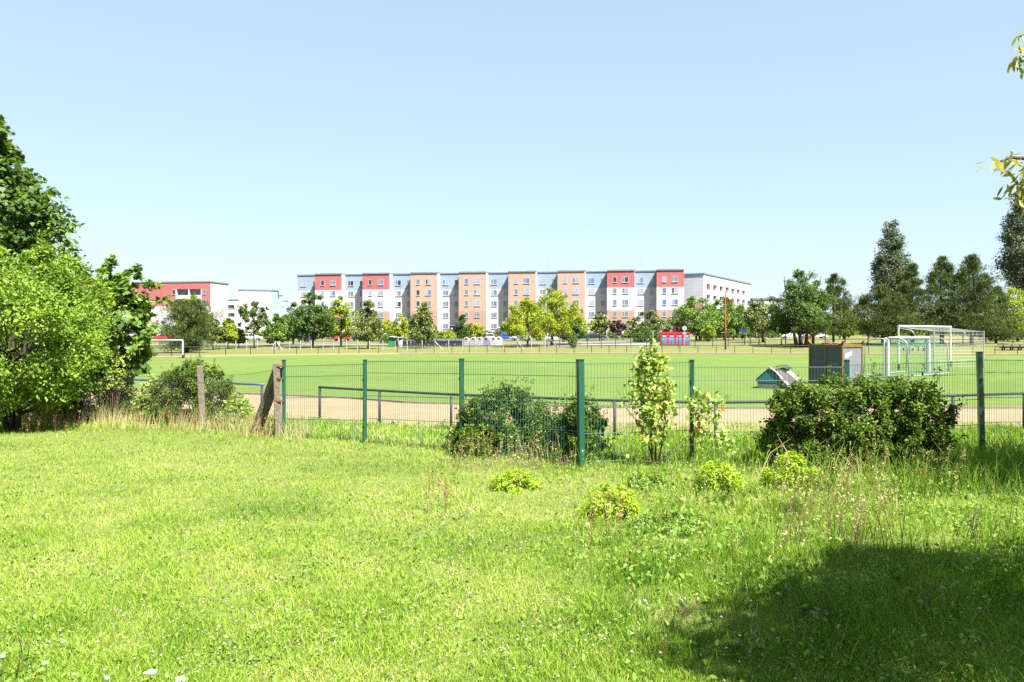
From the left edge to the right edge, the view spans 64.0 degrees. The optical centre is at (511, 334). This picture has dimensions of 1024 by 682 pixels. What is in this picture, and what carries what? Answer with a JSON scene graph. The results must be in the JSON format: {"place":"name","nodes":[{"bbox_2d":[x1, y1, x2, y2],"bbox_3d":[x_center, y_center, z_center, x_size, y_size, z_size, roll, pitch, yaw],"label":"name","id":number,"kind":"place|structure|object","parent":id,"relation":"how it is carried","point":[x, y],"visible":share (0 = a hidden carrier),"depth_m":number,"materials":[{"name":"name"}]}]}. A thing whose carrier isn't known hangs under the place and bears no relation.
{"place":"outdoors","nodes":[
{"label":"outdoors","id":0,"kind":"place"},
{"bbox_2d":[0,419,1023,681],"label":"lawn","id":1,"kind":"structure","parent":0,"point":[322,469],"depth_m":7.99,"materials":[{"name":"plant"}]},
{"bbox_2d":[0,625,42,679],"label":"tall herb","id":2,"kind":"object","parent":1,"relation":"on","point":[22,653],"visible":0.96,"depth_m":4.79,"materials":[{"name":"green plant"}]},
{"bbox_2d":[22,407,927,545],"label":"sorrel stalks","id":3,"kind":"object","parent":1,"relation":"on","point":[432,471],"visible":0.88,"depth_m":10.66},
{"bbox_2d":[445,422,509,459],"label":"privet bush","id":4,"kind":"object","parent":1,"relation":"on","point":[469,431],"visible":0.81,"depth_m":12.96,"materials":[{"name":"green plant"}]},
{"bbox_2d":[440,376,562,454],"bbox_3d":[-0.089,1.331,13.855,1.982,1.343,1.626,0,0,-37],"label":"privet bush","id":5,"kind":"object","parent":1,"relation":"on","point":[501,409],"visible":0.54,"depth_m":13.50,"materials":[{"name":"green plant"}]},
{"bbox_2d":[0,441,1023,681],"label":"clover","id":6,"kind":"object","parent":1,"relation":"on","point":[961,635],"depth_m":6.24,"materials":[{"name":"plant"}]},
{"bbox_2d":[489,464,543,493],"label":"leafy plant","id":7,"kind":"object","parent":1,"relation":"on","point":[499,483],"visible":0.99,"depth_m":10.23,"materials":[{"name":"green plant"}]},
{"bbox_2d":[513,398,570,454],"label":"privet bush","id":8,"kind":"object","parent":1,"relation":"on","point":[540,421],"visible":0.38,"depth_m":13.16,"materials":[{"name":"green plant"}]},
{"bbox_2d":[541,383,622,461],"bbox_3d":[1.081,1.368,12.523,1.284,1.268,1.044,0,0,0],"label":"privet bush","id":9,"kind":"object","parent":1,"relation":"on","point":[565,423],"visible":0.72,"depth_m":12.54,"materials":[{"name":"green plant"}]},
{"bbox_2d":[578,480,643,522],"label":"leafy plant","id":10,"kind":"object","parent":1,"relation":"on","point":[632,503],"visible":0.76,"depth_m":8.67,"materials":[{"name":"green plant"}]},
{"bbox_2d":[620,471,673,490],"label":"leafy plant","id":11,"kind":"object","parent":1,"relation":"on","point":[649,475],"visible":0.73,"depth_m":10.36,"materials":[{"name":"green plant"}]},
{"bbox_2d":[282,351,1023,467],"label":"fence","id":12,"kind":"object","parent":1,"relation":"on","point":[579,376],"visible":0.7,"depth_m":13.13,"materials":[{"name":"green metal"}]},
{"bbox_2d":[625,510,718,536],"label":"leafy plant","id":13,"kind":"object","parent":1,"relation":"on","point":[684,516],"visible":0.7,"depth_m":8.14,"materials":[{"name":"green plant"}]},
{"bbox_2d":[614,338,742,466],"bbox_3d":[2.462,0.988,12.134,1.915,2.014,0.588,0,0,0],"label":"maple sapling","id":14,"kind":"object","parent":1,"relation":"on","point":[658,362],"visible":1,"depth_m":12.10,"materials":[{"name":"green plant"}]},
{"bbox_2d":[440,449,944,658],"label":"white herb heads","id":15,"kind":"object","parent":1,"relation":"on","point":[645,600],"visible":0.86,"depth_m":5.57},
{"bbox_2d":[691,459,747,494],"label":"leafy plant","id":16,"kind":"object","parent":1,"relation":"on","point":[713,478],"visible":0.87,"depth_m":9.99,"materials":[{"name":"green plant"}]},
{"bbox_2d":[444,429,1009,590],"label":"grass seed heads","id":17,"kind":"object","parent":1,"relation":"on","point":[788,498],"depth_m":8.48,"materials":[{"name":"plant"}]},
{"bbox_2d":[757,450,822,491],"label":"leafy plant","id":18,"kind":"object","parent":1,"relation":"on","point":[796,459],"visible":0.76,"depth_m":10.18,"materials":[{"name":"green plant"}]},
{"bbox_2d":[768,582,877,629],"bbox_3d":[2.059,1.816,5.474,0.821,0.315,0.324,0,0,-7],"label":"tall herb","id":19,"kind":"object","parent":1,"relation":"on","point":[783,612],"visible":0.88,"depth_m":5.51,"materials":[{"name":"green plant"}]},
{"bbox_2d":[786,493,874,548],"bbox_3d":[2.905,1.701,7.592,0.687,0.501,0.565,0,0,-15],"label":"tall herb","id":20,"kind":"object","parent":1,"relation":"on","point":[830,521],"visible":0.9,"depth_m":7.60,"materials":[{"name":"green plant"}]},
{"bbox_2d":[750,358,968,476],"bbox_3d":[4.974,1.162,11.711,3.127,1.665,1.615,0,0,0],"label":"privet bush","id":21,"kind":"object","parent":1,"relation":"on","point":[913,425],"visible":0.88,"depth_m":11.39,"materials":[{"name":"green plant"}]},
{"bbox_2d":[823,489,904,543],"bbox_3d":[3.158,1.713,7.565,0.512,0.476,0.789,0,0,-43],"label":"tall herb","id":22,"kind":"object","parent":1,"relation":"on","point":[856,522],"visible":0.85,"depth_m":7.54,"materials":[{"name":"green plant"}]},
{"bbox_2d":[872,498,934,554],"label":"tall herb","id":23,"kind":"object","parent":1,"relation":"on","point":[890,531],"visible":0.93,"depth_m":7.21,"materials":[{"name":"green plant"}]},
{"bbox_2d":[908,571,972,619],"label":"tall herb","id":24,"kind":"object","parent":1,"relation":"on","point":[925,596],"visible":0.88,"depth_m":5.61,"materials":[{"name":"green plant"}]},
{"bbox_2d":[932,453,960,492],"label":"tall herb","id":25,"kind":"object","parent":1,"relation":"on","point":[944,480],"visible":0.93,"depth_m":9.93,"materials":[{"name":"green plant"}]},
{"bbox_2d":[952,498,1000,544],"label":"tall herb","id":26,"kind":"object","parent":1,"relation":"on","point":[977,521],"visible":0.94,"depth_m":7.68,"materials":[{"name":"green plant"}]},
{"bbox_2d":[977,29,1023,217],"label":"ash tree","id":27,"kind":"object","parent":1,"relation":"on","point":[1003,165],"visible":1,"depth_m":7.01,"materials":[{"name":"green plant"}]},
{"bbox_2d":[0,335,1023,430],"bbox_3d":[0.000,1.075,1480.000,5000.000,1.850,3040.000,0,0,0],"label":"ground","id":28,"kind":"structure","parent":0,"point":[412,349],"depth_m":104.67,"materials":[{"name":"plant"}]},
{"bbox_2d":[0,114,94,369],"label":"maple tree","id":29,"kind":"object","parent":28,"relation":"on","point":[18,226],"visible":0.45,"depth_m":21.82,"materials":[{"name":"green plant"}]},
{"bbox_2d":[0,221,126,429],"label":"fruit tree","id":30,"kind":"object","parent":28,"relation":"on","point":[53,309],"visible":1,"depth_m":16.69,"materials":[{"name":"green plant"}]},
{"bbox_2d":[57,366,143,421],"bbox_3d":[-9.833,1.321,19.646,1.900,1.447,1.765,0,0,-26],"label":"hedge bush","id":31,"kind":"object","parent":28,"relation":"on","point":[128,393],"visible":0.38,"depth_m":19.34,"materials":[{"name":"green plant"}]},
{"bbox_2d":[101,339,126,417],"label":"climbing shrub","id":32,"kind":"object","parent":28,"relation":"on","point":[107,370],"visible":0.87,"depth_m":19.16,"materials":[{"name":"green plant"}]},
{"bbox_2d":[80,252,173,399],"bbox_3d":[-9.503,0.032,19.975,2.496,4.042,2.278,0,0,28],"label":"young maple tree","id":33,"kind":"object","parent":28,"relation":"on","point":[139,350],"visible":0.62,"depth_m":19.69,"materials":[{"name":"green plant"}]},
{"bbox_2d":[37,281,228,334],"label":"apartment block","id":34,"kind":"structure","parent":28,"relation":"on","point":[214,294],"depth_m":237.47,"materials":[{"name":"paint"}]},
{"bbox_2d":[131,374,171,420],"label":"bindweed clump","id":35,"kind":"object","parent":28,"relation":"on","point":[141,398],"visible":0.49,"depth_m":18.36,"materials":[{"name":"green plant"}]},
{"bbox_2d":[21,362,283,436],"bbox_3d":[-9.141,1.394,18.419,10.831,1.719,0.783,0,0,26],"label":"chain link fence","id":36,"kind":"object","parent":28,"relation":"on","point":[272,391],"visible":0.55,"depth_m":16.91,"materials":[{"name":"metal"}]},
{"bbox_2d":[0,400,319,440],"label":"dry grass","id":37,"kind":"structure","parent":28,"relation":"on","point":[246,427],"depth_m":17.45,"materials":[{"name":"plant"}]},
{"bbox_2d":[151,299,228,352],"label":"deciduous tree","id":38,"kind":"object","parent":28,"relation":"on","point":[195,325],"visible":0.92,"depth_m":90.20,"materials":[{"name":"green plant"}]},
{"bbox_2d":[144,355,244,424],"bbox_3d":[-7.170,1.241,18.623,2.338,1.623,1.828,0,0,-22],"label":"hedge bush","id":39,"kind":"object","parent":28,"relation":"on","point":[191,369],"visible":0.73,"depth_m":18.31,"materials":[{"name":"green plant"}]},
{"bbox_2d":[202,316,228,349],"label":"deciduous tree","id":40,"kind":"object","parent":28,"relation":"on","point":[219,339],"visible":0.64,"depth_m":103.61,"materials":[{"name":"green plant"}]},
{"bbox_2d":[38,353,398,359],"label":"sand strip","id":41,"kind":"object","parent":28,"relation":"on","point":[265,355],"visible":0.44,"depth_m":78.97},
{"bbox_2d":[217,317,238,348],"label":"deciduous tree","id":42,"kind":"object","parent":28,"relation":"on","point":[232,334],"visible":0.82,"depth_m":107.56,"materials":[{"name":"yellow plant"}]},
{"bbox_2d":[228,299,237,327],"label":"apartment block","id":43,"kind":"structure","parent":28,"relation":"on","point":[232,309],"depth_m":356.71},
{"bbox_2d":[215,392,254,425],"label":"bindweed clump","id":44,"kind":"object","parent":28,"relation":"on","point":[236,407],"visible":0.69,"depth_m":17.88,"materials":[{"name":"green plant"}]},
{"bbox_2d":[234,327,246,347],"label":"deciduous tree","id":45,"kind":"object","parent":28,"relation":"on","point":[241,339],"visible":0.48,"depth_m":111.58,"materials":[{"name":"green plant"}]},
{"bbox_2d":[236,300,269,347],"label":"deciduous tree","id":46,"kind":"object","parent":28,"relation":"on","point":[252,312],"visible":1,"depth_m":109.74,"materials":[{"name":"green plant"}]},
{"bbox_2d":[238,289,278,334],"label":"apartment block","id":47,"kind":"structure","parent":28,"relation":"on","point":[268,298],"depth_m":277.82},
{"bbox_2d":[261,313,288,345],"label":"deciduous tree","id":48,"kind":"object","parent":28,"relation":"on","point":[277,329],"visible":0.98,"depth_m":121.24,"materials":[{"name":"green plant"}]},
{"bbox_2d":[281,302,308,344],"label":"deciduous tree","id":49,"kind":"object","parent":28,"relation":"on","point":[290,335],"visible":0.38,"depth_m":127.68,"materials":[{"name":"green plant"}]},
{"bbox_2d":[283,292,337,347],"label":"deciduous tree","id":50,"kind":"object","parent":28,"relation":"on","point":[320,317],"visible":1,"depth_m":110.54,"materials":[{"name":"green plant"}]},
{"bbox_2d":[327,295,360,346],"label":"deciduous tree","id":51,"kind":"object","parent":28,"relation":"on","point":[345,320],"visible":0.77,"depth_m":115.39,"materials":[{"name":"green plant"}]},
{"bbox_2d":[350,299,385,348],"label":"deciduous tree","id":52,"kind":"object","parent":28,"relation":"on","point":[369,328],"visible":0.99,"depth_m":107.19,"materials":[{"name":"green plant"}]},
{"bbox_2d":[235,339,544,349],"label":"post fence","id":53,"kind":"object","parent":28,"relation":"on","point":[531,340],"visible":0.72,"depth_m":103.95,"materials":[{"name":"wood"}]},
{"bbox_2d":[391,314,409,338],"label":"deciduous tree","id":54,"kind":"object","parent":28,"relation":"on","point":[399,330],"visible":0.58,"depth_m":129.13,"materials":[{"name":"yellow plant"}]},
{"bbox_2d":[401,302,444,347],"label":"deciduous tree","id":55,"kind":"object","parent":28,"relation":"on","point":[422,326],"visible":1,"depth_m":109.12,"materials":[{"name":"green plant"}]},
{"bbox_2d":[454,314,470,338],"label":"deciduous tree","id":56,"kind":"object","parent":28,"relation":"on","point":[461,331],"visible":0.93,"depth_m":121.62,"materials":[{"name":"green plant"}]},
{"bbox_2d":[467,323,484,337],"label":"deciduous tree","id":57,"kind":"object","parent":28,"relation":"on","point":[478,329],"visible":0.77,"depth_m":159.10,"materials":[{"name":"yellow plant"}]},
{"bbox_2d":[296,258,683,334],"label":"apartment block","id":58,"kind":"structure","parent":28,"relation":"on","point":[486,299],"depth_m":205.43,"materials":[{"name":"paint"}]},
{"bbox_2d":[330,311,675,328],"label":"lower windows","id":59,"kind":"structure","parent":58,"relation":"in","point":[624,313],"depth_m":206.70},
{"bbox_2d":[0,404,1023,461],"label":"verge grass","id":60,"kind":"structure","parent":28,"relation":"on","point":[383,429],"depth_m":15.76,"materials":[{"name":"plant"}]},
{"bbox_2d":[3,354,1023,406],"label":"pitch","id":61,"kind":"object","parent":28,"relation":"on","point":[331,370],"visible":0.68,"depth_m":43.44,"materials":[{"name":"plant"}]},
{"bbox_2d":[151,339,184,357],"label":"football goal","id":62,"kind":"object","parent":61,"relation":"on","point":[175,340],"visible":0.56,"depth_m":70.72,"materials":[{"name":"white paint"}]},
{"bbox_2d":[101,389,1021,408],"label":"track kerb","id":63,"kind":"structure","parent":61,"relation":"on","point":[457,403],"depth_m":23.60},
{"bbox_2d":[399,353,1023,354],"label":"kerb","id":64,"kind":"structure","parent":61,"relation":"on","point":[677,353],"depth_m":84.94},
{"bbox_2d":[755,365,802,388],"bbox_3d":[10.029,1.565,30.753,1.523,0.871,1.215,0,0,28],"label":"covered mat","id":65,"kind":"object","parent":61,"relation":"on","point":[773,374],"visible":0.77,"depth_m":30.39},
{"bbox_2d":[807,340,864,384],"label":"shed","id":66,"kind":"structure","parent":61,"relation":"on","point":[821,356],"depth_m":32.85,"materials":[{"name":"paint"}]},
{"bbox_2d":[863,338,926,375],"bbox_3d":[19.591,1.067,41.768,5.580,1.870,1.106,0,0,-44],"label":"goal","id":67,"kind":"object","parent":61,"relation":"on","point":[884,343],"visible":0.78,"depth_m":40.94,"materials":[{"name":"white paint"}]},
{"bbox_2d":[887,337,948,375],"bbox_3d":[20.372,1.047,40.970,5.580,1.911,1.056,0,0,-44],"label":"goal","id":68,"kind":"object","parent":61,"relation":"on","point":[929,343],"visible":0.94,"depth_m":40.79,"materials":[{"name":"white paint"}]},
{"bbox_2d":[897,325,983,370],"bbox_3d":[25.165,0.724,47.895,7.420,2.558,1.995,0,0,-41],"label":"football goal","id":69,"kind":"object","parent":61,"relation":"on","point":[950,330],"visible":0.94,"depth_m":47.63,"materials":[{"name":"white paint"}]},
{"bbox_2d":[502,296,552,346],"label":"deciduous tree","id":70,"kind":"object","parent":28,"relation":"on","point":[533,320],"visible":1,"depth_m":110.72,"materials":[{"name":"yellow plant"}]},
{"bbox_2d":[518,286,579,344],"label":"deciduous tree","id":71,"kind":"object","parent":28,"relation":"on","point":[561,326],"visible":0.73,"depth_m":115.09,"materials":[{"name":"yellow plant"}]},
{"bbox_2d":[557,320,587,341],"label":"deciduous tree","id":72,"kind":"object","parent":28,"relation":"on","point":[576,327],"visible":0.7,"depth_m":119.24,"materials":[{"name":"green plant"}]},
{"bbox_2d":[556,306,594,333],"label":"deciduous tree","id":73,"kind":"object","parent":28,"relation":"on","point":[580,319],"visible":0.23,"depth_m":123.11,"materials":[{"name":"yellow plant"}]},
{"bbox_2d":[155,345,1023,355],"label":"touch rail","id":74,"kind":"object","parent":28,"relation":"on","point":[543,345],"visible":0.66,"depth_m":90.09,"materials":[{"name":"metal"}]},
{"bbox_2d":[590,311,611,340],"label":"deciduous tree","id":75,"kind":"object","parent":28,"relation":"on","point":[603,321],"visible":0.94,"depth_m":149.60,"materials":[{"name":"green plant"}]},
{"bbox_2d":[608,320,626,338],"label":"deciduous tree","id":76,"kind":"object","parent":28,"relation":"on","point":[618,327],"visible":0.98,"depth_m":171.36,"materials":[{"name":"purple plant"}]},
{"bbox_2d":[546,332,728,348],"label":"steel fence","id":77,"kind":"object","parent":28,"relation":"on","point":[646,335],"visible":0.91,"depth_m":104.96,"materials":[{"name":"metal"}]},
{"bbox_2d":[631,325,659,341],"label":"bush","id":78,"kind":"object","parent":28,"relation":"on","point":[641,336],"visible":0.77,"depth_m":131.35,"materials":[{"name":"green plant"}]},
{"bbox_2d":[625,310,671,340],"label":"deciduous tree","id":79,"kind":"object","parent":28,"relation":"on","point":[655,319],"visible":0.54,"depth_m":134.80,"materials":[{"name":"green plant"}]},
{"bbox_2d":[318,386,1023,438],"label":"touch rail","id":80,"kind":"object","parent":28,"relation":"on","point":[379,391],"visible":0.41,"depth_m":17.07,"materials":[{"name":"metal"}]},
{"bbox_2d":[663,296,731,340],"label":"deciduous tree","id":81,"kind":"object","parent":28,"relation":"on","point":[686,313],"visible":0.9,"depth_m":138.39,"materials":[{"name":"green plant"}]},
{"bbox_2d":[699,323,715,341],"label":"deciduous tree","id":82,"kind":"object","parent":28,"relation":"on","point":[707,335],"visible":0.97,"depth_m":131.57,"materials":[{"name":"yellow plant"}]},
{"bbox_2d":[684,273,750,334],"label":"apartment block","id":83,"kind":"structure","parent":28,"relation":"on","point":[711,287],"depth_m":219.84,"materials":[{"name":"paint"}]},
{"bbox_2d":[704,295,746,339],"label":"deciduous tree","id":84,"kind":"object","parent":28,"relation":"on","point":[735,315],"visible":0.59,"depth_m":145.21,"materials":[{"name":"green plant"}]},
{"bbox_2d":[692,331,779,337],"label":"hedge","id":85,"kind":"object","parent":28,"relation":"on","point":[771,335],"visible":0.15,"depth_m":177.51,"materials":[{"name":"green plant"}]},
{"bbox_2d":[732,303,755,339],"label":"deciduous tree","id":86,"kind":"object","parent":28,"relation":"on","point":[740,306],"visible":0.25,"depth_m":149.18,"materials":[{"name":"green plant"}]},
{"bbox_2d":[740,300,778,341],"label":"deciduous tree","id":87,"kind":"object","parent":28,"relation":"on","point":[757,321],"visible":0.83,"depth_m":121.22,"materials":[{"name":"green plant"}]},
{"bbox_2d":[747,298,784,333],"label":"building","id":88,"kind":"structure","parent":28,"relation":"on","point":[766,302],"depth_m":299.79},
{"bbox_2d":[766,318,791,344],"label":"deciduous tree","id":89,"kind":"object","parent":28,"relation":"on","point":[780,330],"visible":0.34,"depth_m":107.88,"materials":[{"name":"green plant"}]},
{"bbox_2d":[766,269,840,346],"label":"deciduous tree","id":90,"kind":"object","parent":28,"relation":"on","point":[799,294],"visible":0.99,"depth_m":103.18,"materials":[{"name":"green plant"}]},
{"bbox_2d":[791,285,852,343],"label":"pine tree","id":91,"kind":"object","parent":28,"relation":"on","point":[821,328],"visible":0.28,"depth_m":104.89,"materials":[{"name":"green plant"}]},
{"bbox_2d":[828,308,858,338],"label":"deciduous tree","id":92,"kind":"object","parent":28,"relation":"on","point":[838,333],"visible":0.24,"depth_m":149.28,"materials":[{"name":"green plant"}]},
{"bbox_2d":[823,272,870,343],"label":"pine tree","id":93,"kind":"object","parent":28,"relation":"on","point":[830,288],"visible":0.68,"depth_m":107.08,"materials":[{"name":"green plant"}]},
{"bbox_2d":[823,284,940,344],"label":"pine tree","id":94,"kind":"object","parent":28,"relation":"on","point":[896,302],"visible":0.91,"depth_m":105.98,"materials":[{"name":"green plant"}]},
{"bbox_2d":[744,332,1023,344],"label":"wooden post fence","id":95,"kind":"object","parent":28,"relation":"on","point":[845,333],"visible":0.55,"depth_m":110.93,"materials":[{"name":"wood"}]},
{"bbox_2d":[867,219,912,335],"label":"poplar tree","id":96,"kind":"object","parent":28,"relation":"on","point":[891,262],"visible":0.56,"depth_m":166.77,"materials":[{"name":"green plant"}]},
{"bbox_2d":[877,262,955,343],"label":"pine tree","id":97,"kind":"object","parent":28,"relation":"on","point":[910,285],"visible":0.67,"depth_m":108.30,"materials":[{"name":"green plant"}]},
{"bbox_2d":[917,255,986,343],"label":"pine tree","id":98,"kind":"object","parent":28,"relation":"on","point":[937,277],"visible":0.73,"depth_m":109.30,"materials":[{"name":"green plant"}]},
{"bbox_2d":[923,253,1023,344],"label":"pine tree","id":99,"kind":"object","parent":28,"relation":"on","point":[978,281],"visible":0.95,"depth_m":106.92,"materials":[{"name":"green plant"}]},
{"bbox_2d":[957,286,1023,342],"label":"pine tree","id":100,"kind":"object","parent":28,"relation":"on","point":[1003,336],"visible":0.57,"depth_m":111.26,"materials":[{"name":"green plant"}]},
{"bbox_2d":[989,178,1023,338],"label":"poplar tree","id":101,"kind":"object","parent":28,"relation":"on","point":[1012,236],"visible":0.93,"depth_m":149.50,"materials":[{"name":"green plant"}]},
{"bbox_2d":[996,288,1023,341],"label":"deciduous tree","id":102,"kind":"object","parent":28,"relation":"on","point":[1018,300],"visible":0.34,"depth_m":123.83,"materials":[{"name":"green plant"}]},
{"bbox_2d":[0,0,1023,334],"label":"sky","id":103,"kind":"structure","parent":0,"point":[242,144],"materials":[{"name":"blue"}]},
{"bbox_2d":[153,339,880,345],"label":"road","id":104,"kind":"structure","parent":0,"point":[543,343],"depth_m":126.69,"materials":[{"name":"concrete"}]},
{"bbox_2d":[82,391,1021,435],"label":"running track","id":105,"kind":"structure","parent":0,"point":[337,408],"depth_m":20.79,"materials":[{"name":"sand"}]},
{"bbox_2d":[127,352,988,357],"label":"track","id":106,"kind":"structure","parent":0,"point":[524,352],"depth_m":92.68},
{"bbox_2d":[293,429,1023,681],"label":"rough grass","id":107,"kind":"structure","parent":0,"point":[887,608],"depth_m":6.67,"materials":[{"name":"plant"}]},
{"bbox_2d":[463,419,1023,500],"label":"long grass","id":108,"kind":"structure","parent":0,"point":[975,465],"depth_m":10.78,"materials":[{"name":"plant"}]},
{"bbox_2d":[690,338,987,338],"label":"dry field","id":109,"kind":"structure","parent":0,"point":[828,338],"depth_m":170.92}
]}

